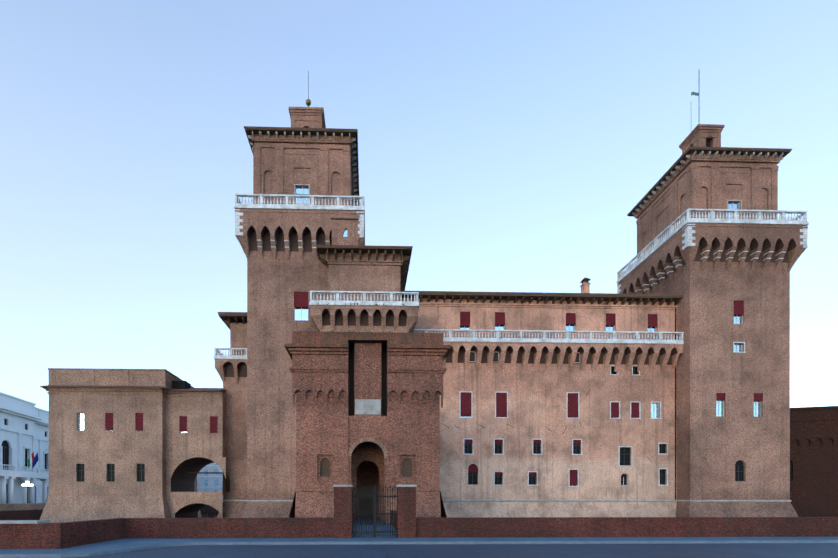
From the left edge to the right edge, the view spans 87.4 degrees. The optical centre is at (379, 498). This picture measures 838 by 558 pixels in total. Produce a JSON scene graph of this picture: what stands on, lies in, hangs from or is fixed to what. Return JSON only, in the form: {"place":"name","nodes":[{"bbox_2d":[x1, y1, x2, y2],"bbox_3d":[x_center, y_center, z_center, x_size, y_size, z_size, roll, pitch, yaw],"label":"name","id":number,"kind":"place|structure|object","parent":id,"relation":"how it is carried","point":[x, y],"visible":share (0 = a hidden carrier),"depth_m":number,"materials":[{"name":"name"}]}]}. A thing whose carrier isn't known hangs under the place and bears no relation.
{"place":"outdoors","nodes":[
{"label":"outdoors","id":0,"kind":"place"},
{"bbox_2d":[197,463,222,491],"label":"background buildings","id":1,"kind":"structure","parent":0,"point":[209,482],"depth_m":148.40,"materials":[{"name":"white paint"}]},
{"bbox_2d":[0,505,837,557],"bbox_3d":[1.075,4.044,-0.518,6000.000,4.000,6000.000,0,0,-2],"label":"ground","id":2,"kind":"structure","parent":0,"point":[756,550],"depth_m":17.18,"materials":[{"name":"grey asphalt"}]},
{"bbox_2d":[0,392,48,503],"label":"white palazzo","id":3,"kind":"structure","parent":2,"relation":"on","point":[24,441],"depth_m":84.13,"materials":[{"name":"paint"}]},
{"bbox_2d":[22,481,32,502],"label":"street lamps","id":4,"kind":"object","parent":2,"relation":"on","point":[27,484],"visible":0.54,"depth_m":79.23,"materials":[{"name":"metal"}]},
{"bbox_2d":[40,368,229,522],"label":"wing","id":5,"kind":"structure","parent":2,"relation":"on","point":[135,443],"depth_m":63.47,"materials":[{"name":"brown brick"}]},
{"bbox_2d":[214,312,246,517],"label":"turret","id":6,"kind":"object","parent":2,"relation":"on","point":[231,367],"visible":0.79,"depth_m":66.84,"materials":[{"name":"brick"}]},
{"bbox_2d":[234,71,364,517],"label":"tower","id":7,"kind":"structure","parent":2,"relation":"on","point":[305,201],"depth_m":57.59,"materials":[{"name":"brick"}]},
{"bbox_2d":[309,245,418,332],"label":"gate tower","id":8,"kind":"structure","parent":2,"relation":"on","point":[363,293],"depth_m":55.47,"materials":[{"name":"brick"}]},
{"bbox_2d":[285,330,450,524],"bbox_3d":[-1.191,-4.009,44.636,14.120,18.107,24.600,0,0,-2],"label":"gatehouse","id":9,"kind":"object","parent":2,"relation":"on","point":[368,408],"visible":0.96,"depth_m":33.77,"materials":[{"name":"brick"}]},
{"bbox_2d":[0,485,837,548],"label":"low brick wall","id":10,"kind":"structure","parent":2,"relation":"on","point":[47,534],"depth_m":21.40,"materials":[{"name":"brick"}]},
{"bbox_2d":[352,484,396,536],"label":"iron gate","id":11,"kind":"structure","parent":10,"relation":"attached to","point":[374,514],"depth_m":21.68,"materials":[{"name":"grey metal"}]},
{"bbox_2d":[400,277,683,516],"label":"castle main wing","id":12,"kind":"structure","parent":2,"relation":"on","point":[559,404],"depth_m":61.08,"materials":[{"name":"brown"}]},
{"bbox_2d":[616,92,808,516],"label":"tower","id":13,"kind":"structure","parent":2,"relation":"on","point":[721,247],"depth_m":59.44,"materials":[{"name":"brick"}]},
{"bbox_2d":[790,406,837,516],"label":"brick building","id":14,"kind":"structure","parent":2,"relation":"on","point":[813,461],"depth_m":72.72,"materials":[{"name":"brick"}]},
{"bbox_2d":[0,537,837,557],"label":"road","id":15,"kind":"structure","parent":0,"point":[118,546],"depth_m":19.73,"materials":[{"name":"grey asphalt"}]},
{"bbox_2d":[0,0,837,410],"label":"sky","id":16,"kind":"structure","parent":0,"point":[512,144],"materials":[{"name":"blue"}]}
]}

